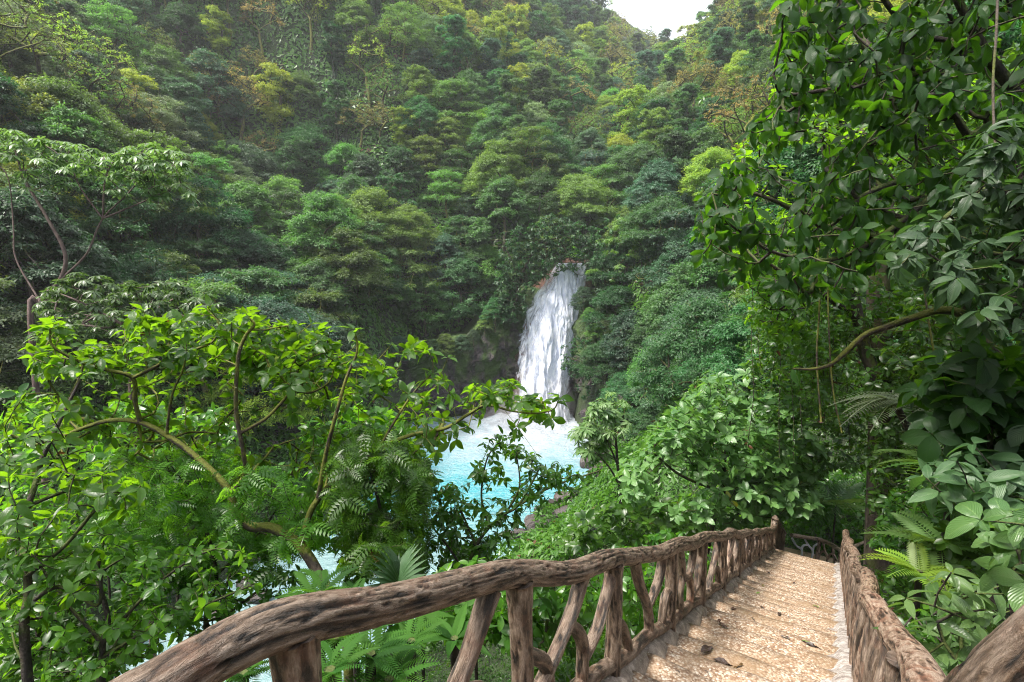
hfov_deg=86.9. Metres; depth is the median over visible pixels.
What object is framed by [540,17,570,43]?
leaf tree
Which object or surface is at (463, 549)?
leaf shrub
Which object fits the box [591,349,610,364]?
leaf tree
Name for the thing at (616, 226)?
umbrella leaf tree
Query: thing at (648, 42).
layered tree
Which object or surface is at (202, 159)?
slender tree
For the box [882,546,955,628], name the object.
bank shrub
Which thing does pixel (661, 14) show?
sky
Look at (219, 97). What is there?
mossy tree
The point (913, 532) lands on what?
fern
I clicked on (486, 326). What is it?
forest tree
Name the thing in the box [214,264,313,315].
layered tree
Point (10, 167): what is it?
forest tree
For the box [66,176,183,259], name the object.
layered tree
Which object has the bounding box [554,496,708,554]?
bank shrub
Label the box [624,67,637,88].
slender tree
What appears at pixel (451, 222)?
layered tree
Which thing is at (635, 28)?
mossy tree
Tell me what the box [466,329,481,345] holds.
leaf tree
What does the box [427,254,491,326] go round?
bushy tree
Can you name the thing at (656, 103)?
layered tree
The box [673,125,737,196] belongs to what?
bushy tree
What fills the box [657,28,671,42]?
slender tree
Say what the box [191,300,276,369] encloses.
dense tree
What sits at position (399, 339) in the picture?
forest tree
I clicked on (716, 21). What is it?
slender tree
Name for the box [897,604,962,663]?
bank shrub
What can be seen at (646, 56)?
slender tree
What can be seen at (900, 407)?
fern
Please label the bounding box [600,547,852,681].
stone staircase
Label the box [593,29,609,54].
slender tree
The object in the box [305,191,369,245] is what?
forest tree
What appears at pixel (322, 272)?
bushy tree
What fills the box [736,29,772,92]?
slender tree
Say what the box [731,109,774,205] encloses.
slender tree
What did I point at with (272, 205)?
leaf tree
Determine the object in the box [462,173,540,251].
bushy tree
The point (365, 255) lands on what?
forest tree
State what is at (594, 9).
slender tree
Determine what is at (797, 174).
dense tree
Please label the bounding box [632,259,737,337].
forest tree
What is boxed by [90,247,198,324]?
dense tree
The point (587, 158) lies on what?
layered tree
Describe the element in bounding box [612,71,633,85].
mossy tree
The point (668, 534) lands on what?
shrub
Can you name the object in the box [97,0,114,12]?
slender tree
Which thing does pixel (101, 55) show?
layered tree
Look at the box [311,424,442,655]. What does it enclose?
feathery shrub
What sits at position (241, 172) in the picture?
forest tree
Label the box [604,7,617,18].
mossy tree
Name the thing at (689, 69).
dense tree
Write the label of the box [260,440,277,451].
boulder
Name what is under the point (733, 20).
mossy tree
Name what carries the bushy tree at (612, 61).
on the ground at (394, 394)
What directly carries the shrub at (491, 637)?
on the ground at (394, 394)
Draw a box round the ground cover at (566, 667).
[0,177,1015,681]
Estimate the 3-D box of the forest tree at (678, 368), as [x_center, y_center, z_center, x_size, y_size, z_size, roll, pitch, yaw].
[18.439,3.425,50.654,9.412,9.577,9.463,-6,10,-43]
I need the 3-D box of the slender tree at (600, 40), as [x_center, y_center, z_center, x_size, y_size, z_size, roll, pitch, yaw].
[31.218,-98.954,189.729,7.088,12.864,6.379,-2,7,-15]
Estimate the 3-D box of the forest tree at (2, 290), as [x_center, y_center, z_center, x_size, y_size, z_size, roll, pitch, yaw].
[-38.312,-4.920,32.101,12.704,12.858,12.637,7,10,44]
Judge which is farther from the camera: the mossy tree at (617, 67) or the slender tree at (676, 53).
the mossy tree at (617, 67)
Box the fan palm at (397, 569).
[367,543,427,679]
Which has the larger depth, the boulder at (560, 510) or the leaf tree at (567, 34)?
the leaf tree at (567, 34)
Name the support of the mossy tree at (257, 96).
on the ground at (394, 394)
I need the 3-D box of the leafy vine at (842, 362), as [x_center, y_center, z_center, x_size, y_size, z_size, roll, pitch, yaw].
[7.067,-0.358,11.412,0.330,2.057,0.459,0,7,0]
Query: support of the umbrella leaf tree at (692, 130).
on the ground at (394, 394)
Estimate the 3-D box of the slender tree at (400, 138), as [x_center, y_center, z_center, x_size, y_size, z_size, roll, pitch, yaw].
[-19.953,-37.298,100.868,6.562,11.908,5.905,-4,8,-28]
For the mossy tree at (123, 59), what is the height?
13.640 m
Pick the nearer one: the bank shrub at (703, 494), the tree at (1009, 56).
the tree at (1009, 56)
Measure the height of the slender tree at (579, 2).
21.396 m
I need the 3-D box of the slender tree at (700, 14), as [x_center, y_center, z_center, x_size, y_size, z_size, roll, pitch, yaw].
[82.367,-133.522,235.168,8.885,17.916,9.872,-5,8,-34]
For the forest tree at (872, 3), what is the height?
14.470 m
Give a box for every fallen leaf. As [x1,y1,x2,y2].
[701,645,732,665]
[802,640,820,648]
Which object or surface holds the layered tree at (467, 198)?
on the ground at (394, 394)
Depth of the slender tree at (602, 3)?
242.48 m
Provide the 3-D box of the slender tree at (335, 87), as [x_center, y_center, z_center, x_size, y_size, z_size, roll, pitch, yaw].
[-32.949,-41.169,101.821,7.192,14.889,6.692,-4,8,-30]
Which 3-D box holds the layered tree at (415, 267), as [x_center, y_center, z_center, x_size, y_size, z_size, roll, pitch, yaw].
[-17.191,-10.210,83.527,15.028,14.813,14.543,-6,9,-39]
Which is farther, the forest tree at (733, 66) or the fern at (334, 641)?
the forest tree at (733, 66)
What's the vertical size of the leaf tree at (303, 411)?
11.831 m
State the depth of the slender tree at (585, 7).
202.75 m
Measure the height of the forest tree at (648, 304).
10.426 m
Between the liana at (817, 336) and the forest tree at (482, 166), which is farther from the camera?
the forest tree at (482, 166)
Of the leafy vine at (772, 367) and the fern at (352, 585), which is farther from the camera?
the leafy vine at (772, 367)
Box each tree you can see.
[0,0,25,37]
[0,0,55,80]
[0,0,64,57]
[0,0,92,89]
[0,10,92,86]
[0,58,15,82]
[0,70,139,185]
[0,71,101,160]
[0,72,52,168]
[0,128,200,613]
[0,153,95,244]
[0,158,115,293]
[0,170,77,260]
[0,176,136,340]
[0,254,14,293]
[0,277,76,403]
[0,286,162,411]
[0,294,573,681]
[0,368,150,681]
[1,0,60,23]
[1,0,99,58]
[1,49,80,98]
[11,100,145,219]
[22,9,101,80]
[30,272,230,657]
[41,0,105,47]
[42,0,87,41]
[51,50,134,114]
[52,49,113,106]
[53,19,105,79]
[56,90,140,172]
[64,40,136,110]
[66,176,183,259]
[69,283,217,377]
[74,0,105,30]
[81,0,165,71]
[90,35,140,96]
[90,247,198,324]
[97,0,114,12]
[99,126,220,240]
[100,0,171,49]
[101,91,167,149]
[102,79,165,132]
[108,68,150,96]
[109,68,159,115]
[121,64,210,132]
[123,38,208,111]
[125,92,207,152]
[128,20,178,51]
[130,248,205,312]
[131,168,204,229]
[140,174,265,269]
[144,272,274,407]
[150,0,213,61]
[161,76,218,169]
[171,82,214,151]
[171,238,246,294]
[180,46,252,119]
[180,271,257,361]
[181,111,225,145]
[183,147,236,197]
[183,208,244,267]
[185,51,211,84]
[188,152,233,209]
[190,50,250,121]
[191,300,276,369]
[194,343,324,434]
[198,224,280,295]
[200,4,232,60]
[205,65,272,146]
[205,177,287,242]
[208,140,245,170]
[211,139,288,184]
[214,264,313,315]
[215,0,250,40]
[217,159,266,209]
[220,228,299,286]
[230,293,363,405]
[232,44,269,99]
[237,0,286,59]
[241,130,281,173]
[241,187,287,233]
[245,189,317,249]
[247,173,324,234]
[251,61,295,147]
[252,270,312,309]
[255,174,298,209]
[266,240,309,289]
[268,122,340,175]
[269,219,311,262]
[270,258,344,321]
[277,70,325,109]
[278,284,371,360]
[279,135,319,193]
[279,190,366,260]
[285,0,328,54]
[290,309,366,415]
[293,187,328,248]
[293,255,356,325]
[302,0,335,25]
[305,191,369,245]
[307,225,393,301]
[311,142,375,185]
[315,177,350,194]
[317,20,347,80]
[317,79,353,149]
[328,184,416,254]
[329,173,387,220]
[333,0,381,50]
[335,97,381,151]
[341,219,405,272]
[342,151,387,198]
[344,35,394,108]
[346,248,403,305]
[349,186,398,225]
[355,101,395,155]
[356,253,411,304]
[357,16,406,82]
[364,66,404,129]
[368,229,445,302]
[369,0,384,26]
[374,1,439,61]
[375,144,423,197]
[375,172,416,224]
[378,202,443,252]
[388,335,411,367]
[389,106,418,161]
[393,64,448,103]
[393,275,451,335]
[394,95,445,137]
[399,134,448,181]
[402,47,444,82]
[403,11,445,49]
[408,425,606,653]
[415,0,447,32]
[415,169,478,224]
[417,231,471,283]
[420,0,476,32]
[422,116,469,161]
[423,338,442,358]
[427,78,483,131]
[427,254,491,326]
[434,13,473,82]
[435,25,484,72]
[435,333,456,361]
[436,214,480,253]
[437,148,475,191]
[444,66,495,112]
[449,172,490,212]
[449,193,498,231]
[452,242,497,288]
[453,334,471,352]
[459,107,503,151]
[459,137,538,197]
[462,0,484,14]
[462,16,481,70]
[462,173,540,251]
[462,243,510,283]
[465,10,485,29]
[466,103,527,157]
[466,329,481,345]
[467,24,484,43]
[472,27,502,85]
[473,0,506,25]
[476,8,509,28]
[476,37,505,102]
[476,315,494,333]
[478,175,520,218]
[479,296,511,331]
[481,10,514,58]
[483,0,515,26]
[483,68,516,115]
[487,285,503,298]
[493,125,569,188]
[493,213,598,324]
[493,295,512,310]
[494,0,526,10]
[494,72,533,139]
[499,31,518,71]
[499,282,521,300]
[500,114,530,169]
[502,0,538,18]
[502,2,531,50]
[504,4,533,35]
[504,39,521,62]
[504,239,541,284]
[507,12,525,41]
[507,62,532,112]
[509,51,534,84]
[509,121,581,177]
[510,38,546,64]
[510,168,569,218]
[511,122,540,148]
[513,60,560,113]
[516,216,571,263]
[518,101,558,153]
[521,65,556,123]
[522,10,558,44]
[525,0,549,30]
[527,35,563,67]
[535,172,619,233]
[537,36,563,57]
[537,134,582,175]
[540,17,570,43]
[542,0,566,29]
[542,2,560,30]
[545,53,580,88]
[545,98,577,152]
[546,28,573,57]
[547,73,574,128]
[549,112,577,151]
[551,7,566,30]
[552,162,587,194]
[553,53,593,105]
[555,0,569,28]
[558,188,615,254]
[560,75,596,121]
[560,75,598,117]
[560,330,607,400]
[561,0,581,24]
[561,0,587,30]
[561,57,580,77]
[565,5,588,43]
[566,49,592,78]
[567,28,582,54]
[567,111,608,138]
[567,390,632,504]
[568,58,589,90]
[568,116,603,144]
[568,150,624,189]
[568,285,595,313]
[569,41,596,60]
[570,21,594,56]
[570,126,610,172]
[570,338,629,384]
[573,104,611,150]
[574,55,603,85]
[579,0,593,35]
[579,5,589,35]
[580,307,594,323]
[581,162,637,211]
[581,284,638,332]
[583,242,637,289]
[583,323,602,342]
[584,57,608,80]
[585,217,647,284]
[587,4,606,30]
[587,94,617,127]
[587,214,644,360]
[588,25,620,60]
[589,58,613,102]
[589,371,651,423]
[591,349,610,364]
[593,0,606,12]
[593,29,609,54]
[593,38,608,58]
[594,0,612,7]
[595,132,639,173]
[596,86,623,104]
[596,105,623,138]
[596,140,665,201]
[596,143,639,178]
[597,31,624,67]
[598,8,613,30]
[599,41,627,69]
[599,306,645,376]
[602,204,633,244]
[603,97,642,129]
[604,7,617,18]
[605,22,622,41]
[605,75,625,91]
[606,42,623,69]
[606,56,636,80]
[607,83,649,143]
[607,100,629,134]
[608,21,628,40]
[609,16,623,27]
[611,184,654,219]
[612,21,634,40]
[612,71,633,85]
[613,45,637,65]
[613,65,636,83]
[613,78,641,98]
[614,15,630,34]
[614,307,676,366]
[616,335,686,408]
[618,192,694,254]
[619,53,636,73]
[621,74,654,108]
[621,156,694,230]
[621,404,663,439]
[622,92,677,141]
[623,334,675,404]
[624,23,640,42]
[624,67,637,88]
[625,96,679,140]
[625,292,749,410]
[626,205,704,279]
[628,49,659,84]
[629,32,644,51]
[629,38,647,49]
[630,279,695,333]
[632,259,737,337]
[637,107,674,169]
[639,25,657,48]
[639,37,652,50]
[641,29,659,49]
[641,230,730,292]
[642,81,699,128]
[642,286,744,359]
[644,129,692,201]
[646,50,665,81]
[651,43,670,76]
[652,64,697,95]
[652,76,661,87]
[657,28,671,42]
[658,44,700,80]
[658,126,696,162]
[659,61,687,97]
[660,332,711,401]
[661,47,686,85]
[661,334,722,392]
[662,38,688,59]
[663,38,701,67]
[664,82,700,156]
[665,56,726,120]
[667,335,740,390]
[673,22,694,41]
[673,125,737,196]
[673,156,700,191]
[675,144,736,206]
[676,227,753,289]
[680,129,839,255]
[680,245,749,314]
[681,38,701,65]
[684,19,710,50]
[684,177,767,242]
[685,22,707,60]
[687,281,736,334]
[688,93,734,139]
[690,0,1023,310]
[690,21,717,59]
[691,227,795,339]
[692,49,711,90]
[693,39,709,60]
[693,39,748,89]
[695,9,710,23]
[695,289,850,400]
[696,11,706,21]
[703,72,772,154]
[704,27,736,96]
[706,0,728,26]
[707,3,739,25]
[707,114,740,147]
[708,8,738,40]
[708,71,752,118]
[709,98,751,159]
[711,282,758,358]
[713,0,737,26]
[713,6,746,41]
[714,49,757,92]
[715,43,982,523]
[721,0,756,30]
[722,101,750,147]
[728,279,754,316]
[730,47,782,109]
[731,4,761,48]
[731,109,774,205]
[732,0,757,21]
[735,97,770,148]
[736,1,770,33]
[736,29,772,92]
[745,289,867,480]
[746,31,960,585]
[746,67,784,112]
[749,22,774,60]
[751,231,908,310]
[753,32,954,210]
[756,5,806,44]
[757,0,773,12]
[760,58,792,110]
[764,0,799,25]
[790,227,1015,385]
[805,0,1020,157]
[813,2,882,42]
[822,160,1004,312]
[845,0,919,41]
[846,0,908,44]
[876,0,1023,165]
[884,32,1023,446]
[885,80,1015,234]
[893,273,1017,372]
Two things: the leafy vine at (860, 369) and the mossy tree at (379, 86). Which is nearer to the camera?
the leafy vine at (860, 369)
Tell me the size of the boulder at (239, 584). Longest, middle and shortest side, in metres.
1.787 x 1.384 x 1.078 m
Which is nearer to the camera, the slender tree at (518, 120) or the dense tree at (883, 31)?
the dense tree at (883, 31)
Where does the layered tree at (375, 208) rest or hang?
on the ground at (394, 394)
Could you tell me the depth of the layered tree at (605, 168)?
91.55 m
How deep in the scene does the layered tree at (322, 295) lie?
61.40 m
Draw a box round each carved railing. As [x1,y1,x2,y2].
[109,520,777,681]
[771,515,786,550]
[839,529,945,681]
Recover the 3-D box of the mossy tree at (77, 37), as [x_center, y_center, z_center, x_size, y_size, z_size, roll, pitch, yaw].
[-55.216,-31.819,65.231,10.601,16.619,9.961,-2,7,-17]
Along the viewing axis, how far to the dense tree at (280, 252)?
64.67 m
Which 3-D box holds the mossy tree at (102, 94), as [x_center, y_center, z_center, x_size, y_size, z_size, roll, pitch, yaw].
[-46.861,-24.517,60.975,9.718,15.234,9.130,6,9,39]
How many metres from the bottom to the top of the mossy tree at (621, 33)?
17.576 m
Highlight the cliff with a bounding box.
[394,286,634,420]
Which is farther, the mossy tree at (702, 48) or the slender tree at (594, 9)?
the slender tree at (594, 9)
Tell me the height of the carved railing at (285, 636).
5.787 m
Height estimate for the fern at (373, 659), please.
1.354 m
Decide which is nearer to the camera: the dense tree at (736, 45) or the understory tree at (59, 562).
the understory tree at (59, 562)
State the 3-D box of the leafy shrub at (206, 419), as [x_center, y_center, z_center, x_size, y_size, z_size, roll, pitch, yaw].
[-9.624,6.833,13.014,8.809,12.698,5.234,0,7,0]
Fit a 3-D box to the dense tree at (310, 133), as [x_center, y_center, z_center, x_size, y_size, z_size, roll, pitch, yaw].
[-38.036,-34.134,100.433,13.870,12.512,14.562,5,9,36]
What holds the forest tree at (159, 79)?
on the ground at (394, 394)
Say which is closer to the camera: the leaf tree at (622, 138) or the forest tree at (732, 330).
the forest tree at (732, 330)
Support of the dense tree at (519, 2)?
on the ground at (394, 394)
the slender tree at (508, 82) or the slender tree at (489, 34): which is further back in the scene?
the slender tree at (489, 34)
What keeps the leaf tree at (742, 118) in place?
on the ground at (394, 394)
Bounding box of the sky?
[603,0,712,40]
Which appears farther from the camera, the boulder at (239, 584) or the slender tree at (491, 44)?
the slender tree at (491, 44)
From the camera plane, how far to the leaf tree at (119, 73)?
82.60 m
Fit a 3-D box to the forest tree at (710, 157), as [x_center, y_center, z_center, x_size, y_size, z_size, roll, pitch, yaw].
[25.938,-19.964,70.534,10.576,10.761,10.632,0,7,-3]
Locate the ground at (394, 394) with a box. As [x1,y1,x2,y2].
[0,0,1023,681]
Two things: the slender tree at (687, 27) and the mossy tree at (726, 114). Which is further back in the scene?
the slender tree at (687, 27)
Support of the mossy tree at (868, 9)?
on the ground at (394, 394)
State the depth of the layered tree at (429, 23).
112.51 m
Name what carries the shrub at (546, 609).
on the ground at (394, 394)
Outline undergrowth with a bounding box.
[0,0,1021,673]
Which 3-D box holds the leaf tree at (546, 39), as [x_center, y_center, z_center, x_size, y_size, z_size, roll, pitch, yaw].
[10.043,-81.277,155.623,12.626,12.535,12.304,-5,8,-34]
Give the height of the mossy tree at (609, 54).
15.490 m
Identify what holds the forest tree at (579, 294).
on the ground at (394, 394)
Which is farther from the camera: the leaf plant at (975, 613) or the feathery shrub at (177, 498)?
the feathery shrub at (177, 498)
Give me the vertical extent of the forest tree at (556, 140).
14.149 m
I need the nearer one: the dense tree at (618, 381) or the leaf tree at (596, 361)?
the dense tree at (618, 381)
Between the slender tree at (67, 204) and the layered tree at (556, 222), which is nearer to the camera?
the slender tree at (67, 204)
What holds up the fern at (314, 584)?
on the ground at (394, 394)
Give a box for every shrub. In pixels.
[0,383,250,677]
[0,448,317,642]
[0,517,262,681]
[0,566,136,681]
[89,440,339,630]
[150,540,307,681]
[295,400,431,583]
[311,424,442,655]
[343,535,511,681]
[422,555,537,679]
[488,585,603,672]
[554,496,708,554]
[556,544,664,636]
[611,362,830,557]
[622,528,714,607]
[668,468,863,533]
[782,464,907,547]
[860,433,940,568]
[864,269,1023,519]
[865,334,1006,548]
[866,478,946,561]
[869,105,1023,353]
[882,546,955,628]
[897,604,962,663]
[931,499,1018,599]
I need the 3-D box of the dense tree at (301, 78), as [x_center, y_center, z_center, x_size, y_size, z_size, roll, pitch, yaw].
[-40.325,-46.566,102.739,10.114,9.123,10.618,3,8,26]
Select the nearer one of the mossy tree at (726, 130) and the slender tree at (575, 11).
the mossy tree at (726, 130)
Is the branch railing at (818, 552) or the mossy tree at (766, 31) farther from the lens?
the mossy tree at (766, 31)
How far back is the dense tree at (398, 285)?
77.84 m
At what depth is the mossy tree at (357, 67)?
103.84 m
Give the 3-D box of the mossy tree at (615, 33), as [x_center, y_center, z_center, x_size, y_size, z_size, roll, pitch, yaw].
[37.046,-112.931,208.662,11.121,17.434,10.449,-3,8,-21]
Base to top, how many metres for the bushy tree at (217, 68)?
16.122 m
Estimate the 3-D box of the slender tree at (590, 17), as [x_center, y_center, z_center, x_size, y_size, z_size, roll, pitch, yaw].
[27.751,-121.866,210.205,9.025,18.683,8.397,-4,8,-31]
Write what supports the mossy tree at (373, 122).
on the ground at (394, 394)
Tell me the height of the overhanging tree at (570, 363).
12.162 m
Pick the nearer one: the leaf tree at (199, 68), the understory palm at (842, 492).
the understory palm at (842, 492)
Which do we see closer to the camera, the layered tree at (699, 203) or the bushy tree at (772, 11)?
the layered tree at (699, 203)
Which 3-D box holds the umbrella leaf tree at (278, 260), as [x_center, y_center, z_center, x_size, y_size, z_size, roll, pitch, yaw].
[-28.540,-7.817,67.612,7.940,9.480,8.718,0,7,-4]
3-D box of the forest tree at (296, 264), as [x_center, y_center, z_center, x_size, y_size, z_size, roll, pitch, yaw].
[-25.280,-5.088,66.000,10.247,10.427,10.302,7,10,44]
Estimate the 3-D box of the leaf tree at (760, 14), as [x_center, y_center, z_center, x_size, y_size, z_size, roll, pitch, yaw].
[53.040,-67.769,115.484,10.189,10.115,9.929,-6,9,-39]
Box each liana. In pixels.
[816,227,821,421]
[827,252,841,432]
[922,270,934,351]
[991,0,998,142]
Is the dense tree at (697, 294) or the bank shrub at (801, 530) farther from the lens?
the dense tree at (697, 294)
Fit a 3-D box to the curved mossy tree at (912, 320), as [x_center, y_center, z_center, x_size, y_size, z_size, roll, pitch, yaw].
[4.262,1.427,5.743,3.072,5.284,1.126,0,7,0]
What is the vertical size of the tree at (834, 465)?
8.929 m
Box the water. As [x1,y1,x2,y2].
[113,412,588,681]
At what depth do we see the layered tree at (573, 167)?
92.40 m
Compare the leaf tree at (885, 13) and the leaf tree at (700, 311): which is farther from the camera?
the leaf tree at (885, 13)
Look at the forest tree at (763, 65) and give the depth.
86.61 m
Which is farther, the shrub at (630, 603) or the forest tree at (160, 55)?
the forest tree at (160, 55)
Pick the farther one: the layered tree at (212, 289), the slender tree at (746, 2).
the slender tree at (746, 2)
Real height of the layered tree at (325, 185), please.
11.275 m
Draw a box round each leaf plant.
[381,611,453,650]
[414,602,498,669]
[873,562,1009,675]
[893,340,1023,568]
[906,437,1023,612]
[944,497,1023,614]
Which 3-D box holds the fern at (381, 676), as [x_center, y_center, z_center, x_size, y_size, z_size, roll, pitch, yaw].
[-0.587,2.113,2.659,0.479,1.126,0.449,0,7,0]
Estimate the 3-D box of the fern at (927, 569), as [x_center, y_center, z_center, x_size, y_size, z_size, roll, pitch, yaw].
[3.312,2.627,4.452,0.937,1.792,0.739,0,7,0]
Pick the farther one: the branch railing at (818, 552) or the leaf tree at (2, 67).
the leaf tree at (2, 67)
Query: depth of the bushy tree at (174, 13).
95.82 m
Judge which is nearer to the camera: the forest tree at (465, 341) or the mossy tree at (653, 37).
the forest tree at (465, 341)
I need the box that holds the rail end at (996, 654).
[943,604,1023,681]
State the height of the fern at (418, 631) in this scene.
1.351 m
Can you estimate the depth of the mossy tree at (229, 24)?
101.56 m
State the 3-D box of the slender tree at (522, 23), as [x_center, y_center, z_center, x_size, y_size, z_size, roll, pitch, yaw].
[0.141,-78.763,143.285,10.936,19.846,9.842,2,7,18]
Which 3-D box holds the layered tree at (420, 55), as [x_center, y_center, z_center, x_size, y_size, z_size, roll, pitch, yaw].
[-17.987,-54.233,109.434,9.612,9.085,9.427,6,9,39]
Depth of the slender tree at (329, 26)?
103.63 m
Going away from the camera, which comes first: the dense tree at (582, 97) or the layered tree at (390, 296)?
the layered tree at (390, 296)
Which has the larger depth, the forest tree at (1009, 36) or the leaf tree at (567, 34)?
the leaf tree at (567, 34)
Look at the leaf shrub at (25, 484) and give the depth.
8.23 m
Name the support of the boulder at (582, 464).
on the ground at (394, 394)
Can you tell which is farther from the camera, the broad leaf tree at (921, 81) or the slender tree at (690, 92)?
the slender tree at (690, 92)
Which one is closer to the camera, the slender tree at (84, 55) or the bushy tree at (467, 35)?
the slender tree at (84, 55)
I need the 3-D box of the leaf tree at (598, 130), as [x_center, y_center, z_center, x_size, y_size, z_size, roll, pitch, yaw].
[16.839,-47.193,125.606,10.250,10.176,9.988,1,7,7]
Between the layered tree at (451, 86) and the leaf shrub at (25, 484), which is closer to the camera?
the leaf shrub at (25, 484)
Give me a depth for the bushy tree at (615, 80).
153.78 m
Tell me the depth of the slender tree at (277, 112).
98.47 m
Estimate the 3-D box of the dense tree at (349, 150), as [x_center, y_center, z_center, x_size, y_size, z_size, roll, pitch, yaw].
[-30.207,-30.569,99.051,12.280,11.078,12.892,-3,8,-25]
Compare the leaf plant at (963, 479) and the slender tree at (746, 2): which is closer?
the leaf plant at (963, 479)
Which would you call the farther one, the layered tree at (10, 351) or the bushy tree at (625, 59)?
the bushy tree at (625, 59)
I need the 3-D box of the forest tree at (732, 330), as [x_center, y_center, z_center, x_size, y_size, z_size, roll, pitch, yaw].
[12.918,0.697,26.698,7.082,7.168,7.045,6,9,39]
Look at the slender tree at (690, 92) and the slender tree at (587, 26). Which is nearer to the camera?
the slender tree at (690, 92)
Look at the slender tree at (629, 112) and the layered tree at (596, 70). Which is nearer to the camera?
the slender tree at (629, 112)
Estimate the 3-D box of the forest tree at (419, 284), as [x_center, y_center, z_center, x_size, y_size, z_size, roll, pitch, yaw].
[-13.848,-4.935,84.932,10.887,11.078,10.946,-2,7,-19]
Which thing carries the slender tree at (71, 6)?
on the ground at (394, 394)
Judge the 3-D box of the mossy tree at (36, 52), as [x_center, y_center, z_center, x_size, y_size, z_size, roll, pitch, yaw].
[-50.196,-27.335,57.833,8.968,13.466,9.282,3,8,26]
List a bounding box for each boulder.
[236,577,256,590]
[247,592,269,603]
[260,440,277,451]
[272,422,283,431]
[283,423,300,433]
[524,514,534,530]
[527,520,536,530]
[537,516,557,525]
[552,505,567,517]
[554,491,564,503]
[563,492,578,501]
[579,458,584,468]
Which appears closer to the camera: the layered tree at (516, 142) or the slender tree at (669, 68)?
the layered tree at (516, 142)
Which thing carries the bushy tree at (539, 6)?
on the ground at (394, 394)
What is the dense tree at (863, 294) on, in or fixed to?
on the ground at (394, 394)
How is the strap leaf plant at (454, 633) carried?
on the ground at (394, 394)
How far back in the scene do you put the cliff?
80.28 m
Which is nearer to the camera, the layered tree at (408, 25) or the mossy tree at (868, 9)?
the mossy tree at (868, 9)
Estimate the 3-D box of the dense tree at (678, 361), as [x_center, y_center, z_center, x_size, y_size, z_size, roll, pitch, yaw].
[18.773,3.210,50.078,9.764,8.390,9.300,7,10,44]
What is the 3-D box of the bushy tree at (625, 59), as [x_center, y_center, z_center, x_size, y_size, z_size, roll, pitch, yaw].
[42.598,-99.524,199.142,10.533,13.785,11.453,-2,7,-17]
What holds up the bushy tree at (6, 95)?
on the ground at (394, 394)
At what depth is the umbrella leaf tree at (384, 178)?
90.67 m
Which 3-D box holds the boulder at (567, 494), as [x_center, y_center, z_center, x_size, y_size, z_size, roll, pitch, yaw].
[5.036,12.344,42.461,2.175,1.069,1.651,16,17,-27]
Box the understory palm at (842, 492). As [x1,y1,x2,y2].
[805,478,864,556]
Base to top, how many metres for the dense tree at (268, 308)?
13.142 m
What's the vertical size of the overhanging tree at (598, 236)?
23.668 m
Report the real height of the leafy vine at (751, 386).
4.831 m
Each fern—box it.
[223,659,270,681]
[275,564,358,675]
[321,631,382,681]
[321,633,380,681]
[323,626,421,681]
[341,578,364,681]
[342,648,439,681]
[374,615,446,681]
[827,391,999,622]
[858,540,978,629]
[860,510,992,595]
[873,395,932,424]
[873,442,1023,588]
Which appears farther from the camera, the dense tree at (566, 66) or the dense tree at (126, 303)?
the dense tree at (566, 66)
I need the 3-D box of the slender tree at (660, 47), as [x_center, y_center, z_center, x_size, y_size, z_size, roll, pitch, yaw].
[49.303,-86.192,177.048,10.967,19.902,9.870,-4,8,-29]
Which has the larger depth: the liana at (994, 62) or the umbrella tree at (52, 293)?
the umbrella tree at (52, 293)
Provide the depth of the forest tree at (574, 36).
175.40 m
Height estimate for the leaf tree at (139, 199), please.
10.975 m
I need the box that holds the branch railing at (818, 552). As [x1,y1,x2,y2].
[790,533,863,563]
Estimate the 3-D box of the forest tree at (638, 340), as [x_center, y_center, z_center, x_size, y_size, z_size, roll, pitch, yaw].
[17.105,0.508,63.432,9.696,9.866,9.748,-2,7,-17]
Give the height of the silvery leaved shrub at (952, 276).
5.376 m
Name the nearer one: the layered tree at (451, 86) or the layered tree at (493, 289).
the layered tree at (493, 289)
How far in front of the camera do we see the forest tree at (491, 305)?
79.66 m
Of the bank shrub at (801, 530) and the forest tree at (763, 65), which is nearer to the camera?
the bank shrub at (801, 530)
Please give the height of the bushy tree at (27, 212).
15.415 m
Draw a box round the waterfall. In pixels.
[513,263,585,423]
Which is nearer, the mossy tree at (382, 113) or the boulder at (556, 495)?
the boulder at (556, 495)
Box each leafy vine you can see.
[745,283,757,448]
[753,301,763,371]
[762,254,780,381]
[773,318,784,458]
[782,320,798,460]
[792,313,804,438]
[805,288,816,367]
[817,255,829,435]
[824,252,840,406]
[838,315,851,372]
[840,300,853,450]
[854,348,866,388]
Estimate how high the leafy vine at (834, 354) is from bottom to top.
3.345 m
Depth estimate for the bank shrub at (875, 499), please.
9.85 m
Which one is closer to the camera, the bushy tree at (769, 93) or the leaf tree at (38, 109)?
the leaf tree at (38, 109)
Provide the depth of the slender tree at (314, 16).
106.51 m
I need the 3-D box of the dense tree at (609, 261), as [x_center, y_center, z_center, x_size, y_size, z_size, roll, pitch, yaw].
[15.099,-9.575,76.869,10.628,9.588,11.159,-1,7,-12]
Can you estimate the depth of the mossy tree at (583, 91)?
129.94 m
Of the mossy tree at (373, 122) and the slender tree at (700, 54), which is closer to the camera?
the mossy tree at (373, 122)
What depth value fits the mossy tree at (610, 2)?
258.26 m
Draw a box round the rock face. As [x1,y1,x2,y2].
[511,258,591,401]
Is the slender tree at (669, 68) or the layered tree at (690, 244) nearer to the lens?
the layered tree at (690, 244)
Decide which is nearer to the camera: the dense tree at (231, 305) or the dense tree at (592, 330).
the dense tree at (231, 305)
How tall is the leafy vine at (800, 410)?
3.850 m
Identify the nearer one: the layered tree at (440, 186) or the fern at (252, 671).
the fern at (252, 671)
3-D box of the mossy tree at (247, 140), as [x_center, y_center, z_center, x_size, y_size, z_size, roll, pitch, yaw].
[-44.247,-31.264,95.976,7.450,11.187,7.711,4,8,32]
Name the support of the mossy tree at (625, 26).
on the ground at (394, 394)

